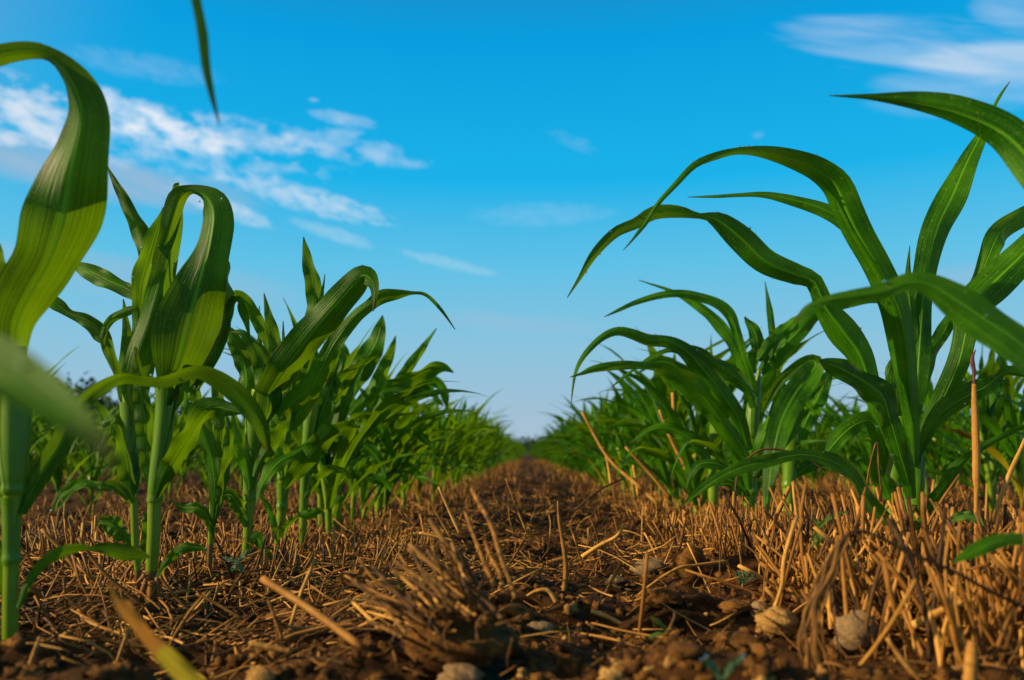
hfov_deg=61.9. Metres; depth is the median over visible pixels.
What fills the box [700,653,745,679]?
seedling
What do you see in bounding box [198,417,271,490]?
corn plant
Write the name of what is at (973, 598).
straw stub
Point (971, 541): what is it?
straw stub
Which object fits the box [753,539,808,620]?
straw stub
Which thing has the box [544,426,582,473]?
corn plant
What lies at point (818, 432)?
corn plant
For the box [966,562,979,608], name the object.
straw stub
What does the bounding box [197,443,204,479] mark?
corn plant
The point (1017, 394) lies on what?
corn plant
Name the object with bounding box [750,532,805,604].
straw stub
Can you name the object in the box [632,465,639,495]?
straw
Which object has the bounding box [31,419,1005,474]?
corn rows
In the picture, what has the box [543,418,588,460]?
corn plant
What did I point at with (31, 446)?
corn plant
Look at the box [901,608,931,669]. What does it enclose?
straw stub
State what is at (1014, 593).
straw stub
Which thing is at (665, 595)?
stone
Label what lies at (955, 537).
straw stub
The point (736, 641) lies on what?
stone
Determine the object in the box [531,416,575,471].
corn plant
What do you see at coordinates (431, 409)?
corn plant
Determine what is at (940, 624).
straw stub
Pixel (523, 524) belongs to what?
straw
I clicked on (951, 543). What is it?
straw stub
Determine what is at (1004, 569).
straw stub
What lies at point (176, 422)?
corn plant
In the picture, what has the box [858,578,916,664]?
straw stub
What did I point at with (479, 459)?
corn plant
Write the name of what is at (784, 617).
stone
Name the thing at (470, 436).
corn plant
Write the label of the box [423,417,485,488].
corn plant
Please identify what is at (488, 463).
corn plant
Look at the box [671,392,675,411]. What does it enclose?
straw
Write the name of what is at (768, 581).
straw stub
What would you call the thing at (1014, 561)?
straw stub
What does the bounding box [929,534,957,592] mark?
straw stub
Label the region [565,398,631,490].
corn plant
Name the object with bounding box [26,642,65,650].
straw
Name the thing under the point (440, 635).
root clump
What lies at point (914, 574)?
straw stub
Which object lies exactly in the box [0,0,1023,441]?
sky
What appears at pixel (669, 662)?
stone
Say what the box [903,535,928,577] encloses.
straw stub
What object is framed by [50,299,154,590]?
corn plant
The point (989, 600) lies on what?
straw stub
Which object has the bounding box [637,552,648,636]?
straw stub
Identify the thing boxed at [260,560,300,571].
straw
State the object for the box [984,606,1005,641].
straw stub
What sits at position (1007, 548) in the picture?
straw stub
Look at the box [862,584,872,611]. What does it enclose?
straw stub
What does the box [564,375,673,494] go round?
corn plant
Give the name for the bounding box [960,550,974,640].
straw stub
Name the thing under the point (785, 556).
straw
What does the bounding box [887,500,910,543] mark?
straw stub
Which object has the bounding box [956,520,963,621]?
straw stub
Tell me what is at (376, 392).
corn plant
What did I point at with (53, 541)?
straw
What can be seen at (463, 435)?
corn plant
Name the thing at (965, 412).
corn plant
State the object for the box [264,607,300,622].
stone
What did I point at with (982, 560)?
straw stub
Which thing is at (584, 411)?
corn plant
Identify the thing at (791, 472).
corn plant
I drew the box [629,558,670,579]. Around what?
stone
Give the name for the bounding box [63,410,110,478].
corn plant
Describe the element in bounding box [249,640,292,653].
straw
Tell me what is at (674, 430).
corn plant
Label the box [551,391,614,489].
corn plant
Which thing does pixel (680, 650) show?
stone
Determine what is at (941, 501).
straw stub
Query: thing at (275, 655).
stone
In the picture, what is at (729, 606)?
stone
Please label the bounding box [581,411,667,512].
straw
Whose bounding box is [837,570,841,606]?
straw stub
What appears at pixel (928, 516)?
straw stub
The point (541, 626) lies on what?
stone
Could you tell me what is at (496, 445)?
corn plant
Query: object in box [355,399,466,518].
corn plant
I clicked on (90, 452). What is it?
corn plant
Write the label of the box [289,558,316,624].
straw
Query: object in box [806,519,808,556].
straw stub
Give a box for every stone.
[245,665,275,679]
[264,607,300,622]
[268,643,285,658]
[339,565,395,592]
[437,663,484,679]
[527,621,553,636]
[597,667,623,679]
[602,574,629,588]
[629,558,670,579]
[645,586,683,609]
[663,655,677,669]
[667,641,710,659]
[672,545,705,578]
[712,630,761,651]
[717,598,750,614]
[749,601,771,616]
[755,606,798,636]
[755,625,762,632]
[834,609,879,653]
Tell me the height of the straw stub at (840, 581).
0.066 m
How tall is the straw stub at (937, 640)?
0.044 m
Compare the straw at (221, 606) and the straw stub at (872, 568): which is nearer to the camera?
the straw stub at (872, 568)
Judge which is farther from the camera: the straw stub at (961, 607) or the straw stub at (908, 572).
the straw stub at (908, 572)
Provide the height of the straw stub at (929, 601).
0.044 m
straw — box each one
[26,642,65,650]
[28,636,41,663]
[40,528,86,589]
[77,537,144,607]
[119,562,133,581]
[196,593,243,620]
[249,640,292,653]
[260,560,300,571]
[260,576,364,649]
[267,600,283,639]
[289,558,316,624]
[346,595,378,628]
[419,532,453,541]
[428,498,451,538]
[438,486,461,534]
[505,479,526,530]
[526,588,558,603]
[557,501,567,597]
[574,478,622,511]
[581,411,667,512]
[581,524,623,558]
[590,609,622,624]
[603,447,612,484]
[604,561,622,592]
[625,446,671,499]
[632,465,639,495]
[638,560,731,593]
[658,410,684,467]
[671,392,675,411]
[763,486,790,548]
[773,515,798,605]
[885,637,922,679]
[911,599,964,629]
[962,640,978,679]
[970,349,979,534]
[989,438,1023,525]
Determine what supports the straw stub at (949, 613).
on the field
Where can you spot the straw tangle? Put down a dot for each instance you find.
(82, 641)
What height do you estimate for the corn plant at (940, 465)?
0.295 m
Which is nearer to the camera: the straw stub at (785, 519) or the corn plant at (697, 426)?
the straw stub at (785, 519)
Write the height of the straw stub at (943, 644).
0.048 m
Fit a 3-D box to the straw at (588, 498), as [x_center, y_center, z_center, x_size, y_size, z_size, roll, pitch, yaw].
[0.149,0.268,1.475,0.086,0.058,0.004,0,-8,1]
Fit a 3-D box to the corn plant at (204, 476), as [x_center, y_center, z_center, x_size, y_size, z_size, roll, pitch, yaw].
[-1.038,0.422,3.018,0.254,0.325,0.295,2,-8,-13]
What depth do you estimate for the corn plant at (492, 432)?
4.93 m
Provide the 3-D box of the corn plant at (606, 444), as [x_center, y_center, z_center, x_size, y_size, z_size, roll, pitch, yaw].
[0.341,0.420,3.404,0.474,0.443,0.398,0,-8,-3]
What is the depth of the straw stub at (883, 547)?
0.73 m
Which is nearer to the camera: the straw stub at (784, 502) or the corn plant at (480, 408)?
the straw stub at (784, 502)
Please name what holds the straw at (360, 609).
on the field
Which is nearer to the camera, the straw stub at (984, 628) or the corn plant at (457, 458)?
the straw stub at (984, 628)
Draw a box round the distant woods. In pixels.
[510,434,541,453]
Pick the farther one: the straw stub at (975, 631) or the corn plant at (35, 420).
the corn plant at (35, 420)
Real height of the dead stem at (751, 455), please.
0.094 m
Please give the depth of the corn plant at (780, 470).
3.81 m
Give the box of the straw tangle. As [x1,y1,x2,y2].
[0,481,1019,665]
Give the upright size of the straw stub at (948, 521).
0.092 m
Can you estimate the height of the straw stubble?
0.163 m
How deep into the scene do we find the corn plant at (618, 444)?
2.98 m
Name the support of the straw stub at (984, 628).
on the field
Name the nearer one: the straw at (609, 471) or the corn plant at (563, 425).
the straw at (609, 471)
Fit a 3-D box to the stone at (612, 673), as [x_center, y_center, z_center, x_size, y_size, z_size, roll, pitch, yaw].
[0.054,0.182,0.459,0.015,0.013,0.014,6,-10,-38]
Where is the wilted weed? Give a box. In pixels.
[797,539,848,671]
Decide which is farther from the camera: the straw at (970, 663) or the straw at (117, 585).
the straw at (117, 585)
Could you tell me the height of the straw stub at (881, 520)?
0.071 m
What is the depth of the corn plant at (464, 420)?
4.25 m
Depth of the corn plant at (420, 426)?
2.21 m
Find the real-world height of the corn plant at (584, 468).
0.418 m
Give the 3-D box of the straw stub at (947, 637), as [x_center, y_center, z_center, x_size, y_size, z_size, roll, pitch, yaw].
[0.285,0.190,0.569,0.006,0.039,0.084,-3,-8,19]
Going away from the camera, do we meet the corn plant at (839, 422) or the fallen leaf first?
the fallen leaf
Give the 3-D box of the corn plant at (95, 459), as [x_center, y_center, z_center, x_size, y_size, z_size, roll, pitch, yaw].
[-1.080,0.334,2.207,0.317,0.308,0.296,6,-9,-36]
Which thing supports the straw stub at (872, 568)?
on the field
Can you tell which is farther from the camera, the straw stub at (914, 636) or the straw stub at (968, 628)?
the straw stub at (968, 628)
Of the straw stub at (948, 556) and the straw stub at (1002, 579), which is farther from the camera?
the straw stub at (948, 556)
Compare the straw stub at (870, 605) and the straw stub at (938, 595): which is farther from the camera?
the straw stub at (870, 605)
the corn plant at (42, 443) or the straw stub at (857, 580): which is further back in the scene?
the corn plant at (42, 443)
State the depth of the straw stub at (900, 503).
0.83 m
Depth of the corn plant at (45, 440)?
3.31 m
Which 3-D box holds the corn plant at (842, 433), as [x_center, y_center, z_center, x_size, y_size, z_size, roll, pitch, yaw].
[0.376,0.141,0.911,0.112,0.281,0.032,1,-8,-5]
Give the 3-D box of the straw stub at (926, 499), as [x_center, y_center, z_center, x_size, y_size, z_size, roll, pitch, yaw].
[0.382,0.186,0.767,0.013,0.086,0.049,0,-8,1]
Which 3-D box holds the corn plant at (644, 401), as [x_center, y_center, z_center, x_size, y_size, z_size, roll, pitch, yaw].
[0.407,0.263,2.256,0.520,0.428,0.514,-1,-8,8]
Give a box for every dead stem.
[733,448,825,513]
[840,529,1023,608]
[866,442,881,498]
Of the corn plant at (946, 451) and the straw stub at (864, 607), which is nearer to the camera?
the straw stub at (864, 607)
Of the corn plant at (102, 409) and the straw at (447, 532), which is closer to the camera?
the straw at (447, 532)
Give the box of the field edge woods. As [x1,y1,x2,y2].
[35,371,241,425]
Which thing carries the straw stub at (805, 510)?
on the field
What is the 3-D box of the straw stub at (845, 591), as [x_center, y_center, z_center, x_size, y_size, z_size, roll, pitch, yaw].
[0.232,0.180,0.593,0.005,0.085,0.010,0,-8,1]
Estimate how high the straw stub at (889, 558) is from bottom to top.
0.074 m
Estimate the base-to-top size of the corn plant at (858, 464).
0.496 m
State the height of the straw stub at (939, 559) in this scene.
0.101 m
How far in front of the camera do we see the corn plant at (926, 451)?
2.49 m
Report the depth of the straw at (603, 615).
0.66 m
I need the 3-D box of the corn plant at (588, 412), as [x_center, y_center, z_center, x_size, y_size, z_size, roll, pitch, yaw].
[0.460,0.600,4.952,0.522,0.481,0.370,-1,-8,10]
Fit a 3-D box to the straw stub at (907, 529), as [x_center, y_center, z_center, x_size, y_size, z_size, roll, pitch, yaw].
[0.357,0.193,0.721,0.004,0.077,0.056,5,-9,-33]
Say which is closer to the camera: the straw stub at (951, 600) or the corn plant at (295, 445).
the straw stub at (951, 600)
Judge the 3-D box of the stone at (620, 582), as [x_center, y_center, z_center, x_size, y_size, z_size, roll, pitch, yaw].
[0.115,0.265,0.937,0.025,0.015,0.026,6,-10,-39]
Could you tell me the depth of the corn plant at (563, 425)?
6.09 m
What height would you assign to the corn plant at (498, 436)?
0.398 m
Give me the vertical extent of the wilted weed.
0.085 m
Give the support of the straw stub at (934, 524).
on the field
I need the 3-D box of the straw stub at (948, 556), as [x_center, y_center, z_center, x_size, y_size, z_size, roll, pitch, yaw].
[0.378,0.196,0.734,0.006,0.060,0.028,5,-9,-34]
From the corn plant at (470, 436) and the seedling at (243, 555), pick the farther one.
the corn plant at (470, 436)
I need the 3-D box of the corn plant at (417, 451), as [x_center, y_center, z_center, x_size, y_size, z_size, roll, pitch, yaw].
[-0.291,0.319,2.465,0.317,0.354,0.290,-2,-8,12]
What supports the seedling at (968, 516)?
on the straw stubble
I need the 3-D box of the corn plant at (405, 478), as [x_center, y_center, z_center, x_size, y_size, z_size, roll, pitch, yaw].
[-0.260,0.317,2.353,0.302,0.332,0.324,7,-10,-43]
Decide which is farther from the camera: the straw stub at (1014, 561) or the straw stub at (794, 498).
the straw stub at (794, 498)
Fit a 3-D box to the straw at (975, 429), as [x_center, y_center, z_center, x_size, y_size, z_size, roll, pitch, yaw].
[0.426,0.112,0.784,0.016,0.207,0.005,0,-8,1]
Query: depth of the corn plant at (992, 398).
2.22 m
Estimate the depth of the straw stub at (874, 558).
0.65 m
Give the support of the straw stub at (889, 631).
on the field
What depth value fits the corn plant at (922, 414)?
2.62 m
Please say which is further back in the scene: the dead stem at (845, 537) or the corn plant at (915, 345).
the corn plant at (915, 345)
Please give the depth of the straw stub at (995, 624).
0.52 m
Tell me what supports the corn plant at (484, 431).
on the field
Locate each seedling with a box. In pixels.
[222,549,251,574]
[647,616,667,639]
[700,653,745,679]
[736,570,754,583]
[812,510,848,547]
[946,511,983,525]
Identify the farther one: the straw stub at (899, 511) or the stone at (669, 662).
the straw stub at (899, 511)
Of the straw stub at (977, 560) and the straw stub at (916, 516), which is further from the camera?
the straw stub at (916, 516)
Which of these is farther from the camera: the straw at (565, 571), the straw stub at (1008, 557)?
the straw at (565, 571)
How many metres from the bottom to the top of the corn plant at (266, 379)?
0.462 m
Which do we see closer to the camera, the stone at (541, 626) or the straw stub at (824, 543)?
the stone at (541, 626)
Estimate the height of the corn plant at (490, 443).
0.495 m
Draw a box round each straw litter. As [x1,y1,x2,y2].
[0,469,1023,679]
[0,514,684,657]
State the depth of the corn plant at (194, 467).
2.89 m
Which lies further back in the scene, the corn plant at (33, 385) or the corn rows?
the corn rows
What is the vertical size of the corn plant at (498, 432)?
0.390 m
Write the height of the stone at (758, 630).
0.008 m
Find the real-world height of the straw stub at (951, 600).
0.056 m
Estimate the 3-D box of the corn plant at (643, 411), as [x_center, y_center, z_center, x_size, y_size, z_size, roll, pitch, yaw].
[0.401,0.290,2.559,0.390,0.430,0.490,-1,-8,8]
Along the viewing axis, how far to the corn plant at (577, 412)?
3.93 m
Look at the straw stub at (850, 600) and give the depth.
0.63 m
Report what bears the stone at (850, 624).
on the field
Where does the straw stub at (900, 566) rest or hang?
on the field
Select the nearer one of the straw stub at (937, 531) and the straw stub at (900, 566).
the straw stub at (900, 566)
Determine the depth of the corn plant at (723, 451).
4.73 m
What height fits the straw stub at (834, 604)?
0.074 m
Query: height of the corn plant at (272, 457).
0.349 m
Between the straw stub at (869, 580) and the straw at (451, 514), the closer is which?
the straw stub at (869, 580)
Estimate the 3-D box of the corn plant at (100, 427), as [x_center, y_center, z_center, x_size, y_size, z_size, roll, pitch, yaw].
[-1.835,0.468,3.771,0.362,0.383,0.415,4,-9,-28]
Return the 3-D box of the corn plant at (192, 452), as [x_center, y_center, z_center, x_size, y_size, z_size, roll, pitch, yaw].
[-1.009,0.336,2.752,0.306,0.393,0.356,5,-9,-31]
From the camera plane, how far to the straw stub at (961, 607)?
0.54 m
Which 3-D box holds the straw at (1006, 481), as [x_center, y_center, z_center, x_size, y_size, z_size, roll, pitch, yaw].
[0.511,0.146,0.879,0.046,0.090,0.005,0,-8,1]
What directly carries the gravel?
on the field
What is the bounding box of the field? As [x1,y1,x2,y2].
[0,454,1023,679]
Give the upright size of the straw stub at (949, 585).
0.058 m
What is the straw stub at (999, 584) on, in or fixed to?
on the field
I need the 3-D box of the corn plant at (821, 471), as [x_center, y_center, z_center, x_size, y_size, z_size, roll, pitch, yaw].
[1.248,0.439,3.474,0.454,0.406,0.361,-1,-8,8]
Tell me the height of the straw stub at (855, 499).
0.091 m
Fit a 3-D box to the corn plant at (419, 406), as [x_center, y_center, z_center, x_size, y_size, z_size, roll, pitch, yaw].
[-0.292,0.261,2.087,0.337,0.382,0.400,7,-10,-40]
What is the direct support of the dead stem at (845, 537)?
on the field
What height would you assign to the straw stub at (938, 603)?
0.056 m
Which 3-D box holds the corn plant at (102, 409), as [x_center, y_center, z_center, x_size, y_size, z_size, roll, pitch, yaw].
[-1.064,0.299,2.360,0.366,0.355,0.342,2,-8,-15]
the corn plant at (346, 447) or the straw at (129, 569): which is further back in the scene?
the corn plant at (346, 447)
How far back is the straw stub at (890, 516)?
0.74 m
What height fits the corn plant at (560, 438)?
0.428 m
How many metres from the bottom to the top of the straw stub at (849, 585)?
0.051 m
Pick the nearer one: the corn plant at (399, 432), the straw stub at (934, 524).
the straw stub at (934, 524)
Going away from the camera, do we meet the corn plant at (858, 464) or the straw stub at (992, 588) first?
the straw stub at (992, 588)
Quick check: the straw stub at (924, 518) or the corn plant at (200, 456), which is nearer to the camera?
the straw stub at (924, 518)
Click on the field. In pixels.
(365, 667)
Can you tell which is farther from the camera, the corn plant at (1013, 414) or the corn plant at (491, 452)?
the corn plant at (491, 452)
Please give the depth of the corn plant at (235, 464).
3.16 m
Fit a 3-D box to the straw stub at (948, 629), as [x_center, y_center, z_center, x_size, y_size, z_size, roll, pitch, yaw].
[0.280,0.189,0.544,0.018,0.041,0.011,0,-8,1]
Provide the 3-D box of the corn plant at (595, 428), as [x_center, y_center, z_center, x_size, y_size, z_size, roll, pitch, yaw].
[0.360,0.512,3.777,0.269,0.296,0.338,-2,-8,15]
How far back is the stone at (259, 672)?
0.47 m
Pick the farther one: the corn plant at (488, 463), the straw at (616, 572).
the corn plant at (488, 463)
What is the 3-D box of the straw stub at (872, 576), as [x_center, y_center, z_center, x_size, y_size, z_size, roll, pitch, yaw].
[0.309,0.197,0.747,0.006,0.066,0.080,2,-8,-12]
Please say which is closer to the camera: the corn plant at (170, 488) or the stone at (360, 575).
the stone at (360, 575)
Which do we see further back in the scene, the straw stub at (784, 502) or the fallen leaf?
the straw stub at (784, 502)
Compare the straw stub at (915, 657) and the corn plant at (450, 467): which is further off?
the corn plant at (450, 467)
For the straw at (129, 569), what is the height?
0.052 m
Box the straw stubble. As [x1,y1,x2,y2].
[0,458,1023,670]
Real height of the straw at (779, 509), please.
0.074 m
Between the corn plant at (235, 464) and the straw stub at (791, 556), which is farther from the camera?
the corn plant at (235, 464)
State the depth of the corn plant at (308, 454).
1.17 m
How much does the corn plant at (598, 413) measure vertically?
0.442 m
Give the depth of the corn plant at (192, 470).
4.76 m
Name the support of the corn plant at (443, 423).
on the field
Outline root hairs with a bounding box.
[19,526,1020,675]
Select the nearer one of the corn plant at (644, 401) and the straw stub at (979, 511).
the straw stub at (979, 511)
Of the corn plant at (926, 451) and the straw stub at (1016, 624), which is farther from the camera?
the corn plant at (926, 451)
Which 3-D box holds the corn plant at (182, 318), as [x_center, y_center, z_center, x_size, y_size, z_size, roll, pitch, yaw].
[-0.363,0.055,0.846,0.259,0.528,0.123,-1,-8,7]
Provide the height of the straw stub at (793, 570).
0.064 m
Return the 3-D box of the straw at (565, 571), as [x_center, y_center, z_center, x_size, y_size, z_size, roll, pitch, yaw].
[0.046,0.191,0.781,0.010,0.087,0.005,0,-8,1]
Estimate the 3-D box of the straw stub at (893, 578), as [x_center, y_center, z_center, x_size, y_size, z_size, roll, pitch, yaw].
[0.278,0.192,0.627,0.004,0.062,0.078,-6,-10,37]
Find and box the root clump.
[344,487,533,669]
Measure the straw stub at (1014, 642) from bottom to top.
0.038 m
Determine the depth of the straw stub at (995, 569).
0.63 m
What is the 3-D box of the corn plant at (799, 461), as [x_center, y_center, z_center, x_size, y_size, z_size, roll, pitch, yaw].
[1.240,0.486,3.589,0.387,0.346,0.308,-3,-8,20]
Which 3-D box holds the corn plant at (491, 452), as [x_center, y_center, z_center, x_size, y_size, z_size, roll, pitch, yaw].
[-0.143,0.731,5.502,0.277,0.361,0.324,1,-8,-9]
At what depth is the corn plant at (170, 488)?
2.65 m
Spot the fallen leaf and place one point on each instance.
(174, 663)
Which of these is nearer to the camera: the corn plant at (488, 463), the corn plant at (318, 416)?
the corn plant at (318, 416)
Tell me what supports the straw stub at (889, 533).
on the field
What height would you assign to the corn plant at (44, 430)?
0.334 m
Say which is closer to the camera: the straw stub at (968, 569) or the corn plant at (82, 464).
the straw stub at (968, 569)
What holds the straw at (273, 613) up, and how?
on the field
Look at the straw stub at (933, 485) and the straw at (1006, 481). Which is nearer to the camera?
the straw stub at (933, 485)
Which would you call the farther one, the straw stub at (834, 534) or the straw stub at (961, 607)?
the straw stub at (834, 534)
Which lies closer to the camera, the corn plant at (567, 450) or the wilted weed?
the wilted weed
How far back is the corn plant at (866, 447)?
2.75 m
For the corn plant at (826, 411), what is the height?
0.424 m
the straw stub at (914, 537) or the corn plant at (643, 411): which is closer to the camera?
the straw stub at (914, 537)
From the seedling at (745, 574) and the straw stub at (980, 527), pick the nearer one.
the straw stub at (980, 527)
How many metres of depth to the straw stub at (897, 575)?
0.58 m
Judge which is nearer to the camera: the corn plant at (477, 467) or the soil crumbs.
the soil crumbs
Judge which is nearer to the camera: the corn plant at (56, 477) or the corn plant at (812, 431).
the corn plant at (56, 477)
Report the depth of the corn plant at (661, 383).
2.10 m
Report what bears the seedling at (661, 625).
on the field
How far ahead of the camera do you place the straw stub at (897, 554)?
0.67 m
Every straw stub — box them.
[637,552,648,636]
[737,564,776,588]
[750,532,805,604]
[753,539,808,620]
[759,561,804,589]
[775,488,813,552]
[779,518,804,607]
[783,511,802,578]
[785,531,814,589]
[791,482,811,582]
[793,480,820,549]
[799,484,810,589]
[804,519,836,589]
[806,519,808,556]
[806,553,833,623]
[813,526,892,615]
[824,499,862,594]
[824,544,852,612]
[826,551,844,658]
[827,548,833,628]
[830,493,861,609]
[831,529,836,547]
[834,509,860,583]
[834,517,884,589]
[834,582,857,609]
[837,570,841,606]
[837,575,891,617]
[838,535,848,614]
[842,525,892,614]
[843,530,881,587]
[846,569,865,592]
[849,562,876,603]
[850,487,866,558]
[850,536,895,588]
[851,489,876,551]
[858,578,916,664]
[861,495,864,560]
[861,549,886,654]
[862,539,876,573]
[862,539,898,606]
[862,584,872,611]
[864,534,931,604]
[865,499,886,561]
[870,553,940,621]
[873,518,896,596]
[875,551,922,614]
[878,532,910,648]
[881,554,900,630]
[881,561,924,669]
[883,530,903,609]
[885,515,891,592]
[885,525,913,611]
[886,518,936,668]
[886,593,890,655]
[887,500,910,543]
[893,491,908,549]
[896,486,905,521]
[898,488,913,546]
[901,589,929,615]
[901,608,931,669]
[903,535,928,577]
[903,592,932,643]
[904,522,934,570]
[905,560,910,581]
[906,497,930,607]
[910,562,990,609]
[912,474,959,559]
[914,513,921,528]
[917,555,1011,612]
[920,492,932,588]
[921,546,966,641]
[922,529,956,623]
[924,506,942,548]
[924,563,965,611]
[925,497,943,572]
[926,507,947,655]
[926,509,934,537]
[926,586,948,645]
[927,605,944,667]
[929,498,988,613]
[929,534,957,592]
[930,479,934,522]
[931,520,941,559]
[933,575,960,664]
[934,501,964,547]
[934,532,955,567]
[934,567,965,609]
[935,592,940,626]
[938,569,956,629]
[938,605,952,645]
[939,616,948,666]
[940,518,949,566]
[940,586,953,643]
[943,532,965,652]
[945,503,953,585]
[947,571,1001,653]
[950,621,1023,646]
[952,533,983,580]
[952,567,982,660]
[954,562,966,645]
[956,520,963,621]
[959,571,962,626]
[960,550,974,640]
[963,608,986,634]
[966,531,973,591]
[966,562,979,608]
[972,561,980,603]
[973,535,987,611]
[975,512,983,536]
[975,528,996,590]
[977,575,991,644]
[978,504,984,536]
[979,555,1010,640]
[980,569,991,646]
[984,523,1021,597]
[984,574,1016,646]
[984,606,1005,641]
[985,564,997,607]
[985,639,1023,651]
[986,552,1023,596]
[990,602,1023,634]
[990,605,1014,659]
[991,545,1022,636]
[991,601,1001,652]
[994,569,1020,635]
[995,574,1004,639]
[997,515,1023,664]
[998,522,1020,632]
[999,595,1007,632]
[1000,575,1017,620]
[1007,633,1023,665]
[1017,599,1023,630]
[1018,488,1023,521]
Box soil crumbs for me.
[0,505,1023,679]
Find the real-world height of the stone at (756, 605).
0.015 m
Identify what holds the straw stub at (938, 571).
on the field
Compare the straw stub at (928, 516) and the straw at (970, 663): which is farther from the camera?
the straw stub at (928, 516)
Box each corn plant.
[0,0,219,461]
[0,41,270,640]
[0,416,54,496]
[1,347,114,524]
[27,412,100,474]
[30,423,43,467]
[31,415,141,517]
[31,419,116,510]
[31,426,50,451]
[40,412,106,488]
[49,167,268,622]
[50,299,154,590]
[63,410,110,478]
[75,390,185,503]
[78,405,119,475]
[79,407,119,458]
[79,414,99,472]
[108,410,212,500]
[110,405,153,483]
[149,388,212,496]
[153,409,212,499]
[173,387,233,581]
[190,416,244,489]
[190,445,199,478]
[197,416,244,484]
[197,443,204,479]
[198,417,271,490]
[198,440,208,497]
[223,237,454,560]
[223,347,435,528]
[224,298,487,533]
[240,414,300,473]
[241,415,300,487]
[256,348,360,553]
[274,443,293,488]
[289,433,301,466]
[299,358,349,548]
[332,315,453,529]
[342,409,428,528]
[350,350,484,526]
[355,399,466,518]
[360,388,479,504]
[363,387,456,510]
[375,376,448,517]
[400,393,461,503]
[401,405,459,508]
[410,406,485,503]
[411,395,478,494]
[414,397,492,501]
[421,396,502,496]
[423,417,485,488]
[427,412,477,483]
[435,413,500,488]
[443,387,513,485]
[449,417,506,485]
[450,407,492,466]
[450,411,494,486]
[453,409,492,479]
[462,409,511,468]
[463,401,502,483]
[463,408,510,475]
[469,428,502,479]
[472,420,511,478]
[473,417,508,481]
[476,405,516,472]
[480,450,504,476]
[481,415,515,472]
[481,436,505,471]
[489,428,518,471]
[491,444,506,469]
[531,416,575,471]
[532,387,622,489]
[535,408,577,448]
[537,394,612,486]
[540,400,591,478]
[540,424,567,465]
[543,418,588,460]
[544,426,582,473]
[547,416,577,473]
[547,420,592,477]
[548,402,611,481]
[549,407,589,472]
[550,442,573,474]
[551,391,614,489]
[551,396,615,488]
[552,428,586,473]
[553,424,584,475]
[555,404,689,496]
[558,398,622,451]
[561,401,690,488]
[563,400,641,483]
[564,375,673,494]
[564,377,652,496]
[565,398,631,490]
[567,81,1023,556]
[567,353,694,503]
[571,280,876,525]
[572,329,748,510]
[572,423,600,485]
[583,371,695,497]
[584,333,829,500]
[590,326,761,514]
[604,369,694,503]
[630,355,734,515]
[641,331,840,515]
[688,424,726,454]
[768,392,856,490]
[778,464,782,478]
[781,371,832,518]
[794,91,1023,563]
[796,418,832,486]
[800,404,863,482]
[805,399,929,497]
[808,395,861,489]
[811,395,923,487]
[811,406,832,474]
[815,402,867,464]
[825,359,903,542]
[830,404,924,494]
[836,381,931,495]
[841,373,977,502]
[857,404,863,474]
[870,345,1023,510]
[880,353,1023,505]
[925,371,1023,503]
[928,407,1000,486]
[928,412,961,469]
[928,415,981,473]
[929,451,941,470]
[961,422,1016,491]
[982,388,1023,452]
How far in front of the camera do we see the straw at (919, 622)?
0.54 m
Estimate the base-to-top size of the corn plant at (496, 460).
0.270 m
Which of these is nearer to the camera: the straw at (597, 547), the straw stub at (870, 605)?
the straw stub at (870, 605)
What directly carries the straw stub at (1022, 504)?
on the field
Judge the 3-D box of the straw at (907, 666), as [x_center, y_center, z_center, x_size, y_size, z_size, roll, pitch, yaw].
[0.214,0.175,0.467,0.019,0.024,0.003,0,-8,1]
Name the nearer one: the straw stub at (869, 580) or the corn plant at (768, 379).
the straw stub at (869, 580)
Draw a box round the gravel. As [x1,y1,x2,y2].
[20,525,980,679]
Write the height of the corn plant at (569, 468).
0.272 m
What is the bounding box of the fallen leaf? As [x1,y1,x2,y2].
[109,582,204,679]
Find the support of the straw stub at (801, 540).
on the field
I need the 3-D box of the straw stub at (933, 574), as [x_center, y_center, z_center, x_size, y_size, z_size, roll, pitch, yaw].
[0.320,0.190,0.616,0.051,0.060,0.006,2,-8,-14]
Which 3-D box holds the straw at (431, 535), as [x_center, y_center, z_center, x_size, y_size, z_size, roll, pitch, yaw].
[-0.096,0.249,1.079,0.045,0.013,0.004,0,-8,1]
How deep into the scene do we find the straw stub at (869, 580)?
0.67 m
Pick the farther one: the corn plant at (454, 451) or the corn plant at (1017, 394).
the corn plant at (454, 451)
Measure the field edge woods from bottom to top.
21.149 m
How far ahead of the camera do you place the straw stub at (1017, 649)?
0.49 m
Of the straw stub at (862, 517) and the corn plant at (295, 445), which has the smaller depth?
the straw stub at (862, 517)
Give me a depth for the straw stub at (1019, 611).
0.54 m
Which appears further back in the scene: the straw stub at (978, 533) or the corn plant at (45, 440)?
the corn plant at (45, 440)
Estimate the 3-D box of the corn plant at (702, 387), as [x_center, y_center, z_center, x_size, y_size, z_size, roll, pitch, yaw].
[0.357,0.113,1.386,0.538,0.485,0.271,0,-8,1]
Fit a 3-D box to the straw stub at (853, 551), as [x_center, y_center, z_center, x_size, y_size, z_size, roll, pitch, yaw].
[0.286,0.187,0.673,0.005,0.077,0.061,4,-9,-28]
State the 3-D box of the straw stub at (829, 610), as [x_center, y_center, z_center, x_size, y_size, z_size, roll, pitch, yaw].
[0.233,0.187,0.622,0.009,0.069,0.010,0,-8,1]
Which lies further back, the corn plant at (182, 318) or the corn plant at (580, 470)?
the corn plant at (580, 470)

